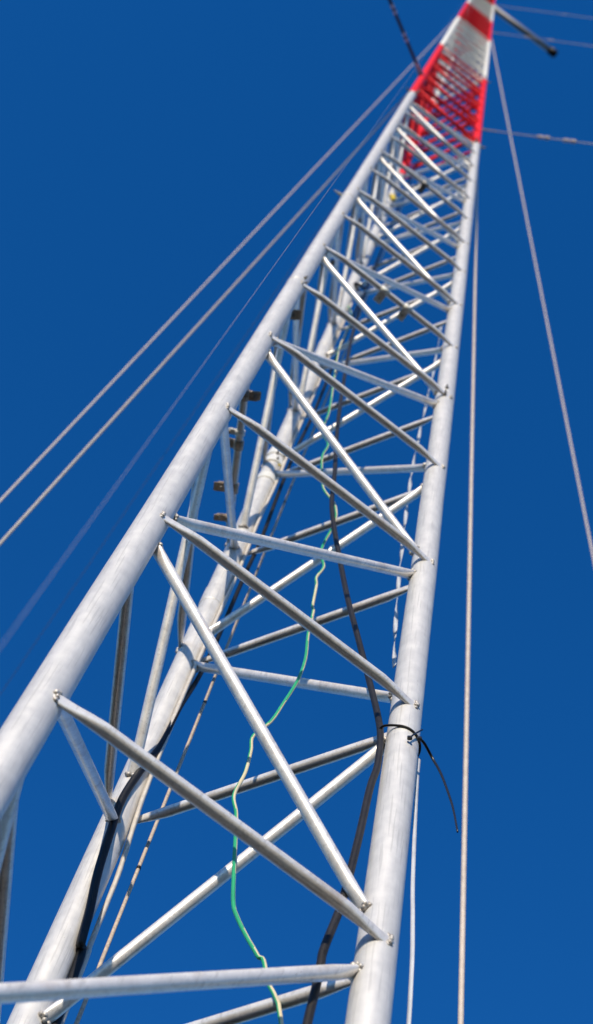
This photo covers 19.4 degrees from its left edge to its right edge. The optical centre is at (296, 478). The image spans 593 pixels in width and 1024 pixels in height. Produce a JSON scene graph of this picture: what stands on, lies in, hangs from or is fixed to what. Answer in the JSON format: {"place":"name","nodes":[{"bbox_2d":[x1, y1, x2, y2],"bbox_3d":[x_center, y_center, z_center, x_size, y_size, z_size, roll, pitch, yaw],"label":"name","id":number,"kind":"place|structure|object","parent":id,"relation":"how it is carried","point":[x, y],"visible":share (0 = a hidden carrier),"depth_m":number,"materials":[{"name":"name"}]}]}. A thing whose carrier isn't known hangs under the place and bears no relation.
{"place":"outdoors","nodes":[
{"label":"outdoors","id":0,"kind":"place"},
{"bbox_2d":[0,0,592,1023],"label":"sky","id":1,"kind":"structure","parent":0,"point":[143,142],"materials":[{"name":"blue"}]},
{"label":"ground","id":2,"kind":"structure","parent":0,"visible":0},
{"bbox_2d":[388,0,426,81],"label":"guy wire","id":3,"kind":"object","parent":2,"relation":"attached to","point":[417,66],"visible":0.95,"depth_m":7.54,"materials":[{"name":"metal"}]},
{"bbox_2d":[491,37,592,559],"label":"guy wire","id":4,"kind":"object","parent":2,"relation":"attached to","point":[582,503],"visible":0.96,"depth_m":10.26,"materials":[{"name":"metal"}]},
{"bbox_2d":[492,32,592,46],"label":"guy wire","id":5,"kind":"object","parent":2,"relation":"attached to","point":[541,39],"visible":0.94,"depth_m":15.82,"materials":[{"name":"metal"}]},
{"bbox_3d":[-0.431,1.142,-1.221,0.680,0.200,0.680,37,-73,-5],"label":"concrete base","id":6,"kind":"object","parent":2,"relation":"on","visible":0},
{"bbox_2d":[0,0,494,1023],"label":"lattice mast","id":7,"kind":"object","parent":6,"relation":"on","point":[46,992],"visible":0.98,"depth_m":1.96,"materials":[{"name":"silver metal"}]},
{"bbox_2d":[0,176,354,693],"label":"guy wire","id":8,"kind":"object","parent":7,"relation":"attached to","point":[165,452],"visible":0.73,"depth_m":6.07,"materials":[{"name":"metal"}]},
{"bbox_2d":[0,93,407,545],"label":"guy wire","id":9,"kind":"object","parent":7,"relation":"attached to","point":[56,481],"visible":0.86,"depth_m":4.49,"materials":[{"name":"metal"}]},
{"bbox_2d":[61,302,352,1023],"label":"cream cable","id":10,"kind":"object","parent":7,"relation":"attached to","point":[101,916],"visible":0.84,"depth_m":1.98,"materials":[{"name":"beige plastic"}]},
{"bbox_2d":[0,20,454,502],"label":"guy wire","id":11,"kind":"object","parent":7,"relation":"attached to","point":[99,396],"visible":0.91,"depth_m":6.11,"materials":[{"name":"metal"}]},
{"bbox_2d":[0,0,464,646],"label":"guy wire","id":12,"kind":"object","parent":7,"relation":"attached to","point":[164,418],"visible":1,"depth_m":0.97,"materials":[{"name":"grey metal"}]},
{"bbox_2d":[51,170,413,1023],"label":"black cable","id":13,"kind":"object","parent":7,"relation":"attached to","point":[93,888],"visible":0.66,"depth_m":1.83,"materials":[{"name":"black rubber"}]},
{"bbox_2d":[74,122,434,1023],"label":"tan rope","id":14,"kind":"object","parent":7,"relation":"attached to","point":[110,938],"visible":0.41,"depth_m":2.06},
{"bbox_2d":[231,305,351,1023],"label":"earth wire","id":15,"kind":"object","parent":7,"relation":"hanging from","point":[258,956],"visible":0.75,"depth_m":1.77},
{"bbox_2d":[302,257,383,1023],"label":"dark cable","id":16,"kind":"object","parent":7,"relation":"hanging from","point":[324,949],"visible":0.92,"depth_m":1.69,"materials":[{"name":"black rubber"}]},
{"bbox_2d":[353,282,366,295],"bbox_3d":[0.171,-0.507,4.637,0.047,0.056,0.024,37,-73,-5],"label":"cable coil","id":17,"kind":"object","parent":16,"relation":"attached to","point":[355,284],"visible":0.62,"depth_m":4.63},
{"bbox_2d":[389,193,395,200],"bbox_3d":[0.350,-1.030,6.346,0.033,0.066,0.022,37,-73,-5],"label":"yellow wrap","id":18,"kind":"object","parent":7,"relation":"attached to","point":[392,197],"visible":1,"depth_m":6.34,"materials":[{"name":"yellow plastic"}]},
{"bbox_2d":[392,327,441,667],"bbox_3d":[0.222,-0.057,3.033,0.022,1.906,0.034,27,-72,-2],"label":"plastic strip","id":19,"kind":"object","parent":7,"relation":"hanging from","point":[394,655],"visible":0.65,"depth_m":2.55,"materials":[{"name":"white plastic"}]},
{"bbox_2d":[379,724,458,832],"bbox_3d":[0.114,0.282,1.655,0.078,0.190,0.041,-15,-75,11],"label":"cable tie","id":20,"kind":"object","parent":7,"relation":"attached to","point":[419,739],"visible":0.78,"depth_m":1.70,"materials":[{"name":"black plastic"}]},
{"bbox_2d":[406,757,420,1023],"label":"plastic strip","id":21,"kind":"object","parent":20,"relation":"hanging from","point":[411,970],"visible":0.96,"depth_m":1.51,"materials":[{"name":"white plastic"}]},
{"bbox_2d":[458,172,477,1023],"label":"guy wire","id":22,"kind":"object","parent":7,"relation":"attached to","point":[461,984],"visible":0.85,"depth_m":3.09,"materials":[{"name":"metal"}]},
{"bbox_2d":[492,4,557,57],"bbox_3d":[3.087,-6.086,23.567,1.102,0.116,0.116,35,-72,-5],"label":"side boom","id":23,"kind":"object","parent":7,"relation":"attached to","point":[552,52],"visible":0.92,"depth_m":23.54,"materials":[{"name":"grey metal"}]},
{"bbox_2d":[482,129,592,144],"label":"guy wire","id":24,"kind":"object","parent":7,"relation":"attached to","point":[565,140],"visible":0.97,"depth_m":7.15,"materials":[{"name":"metal"}]},
{"bbox_2d":[495,5,592,18],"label":"guy wire","id":25,"kind":"object","parent":7,"relation":"attached to","point":[543,11],"visible":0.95,"depth_m":23.55,"materials":[{"name":"metal"}]}
]}

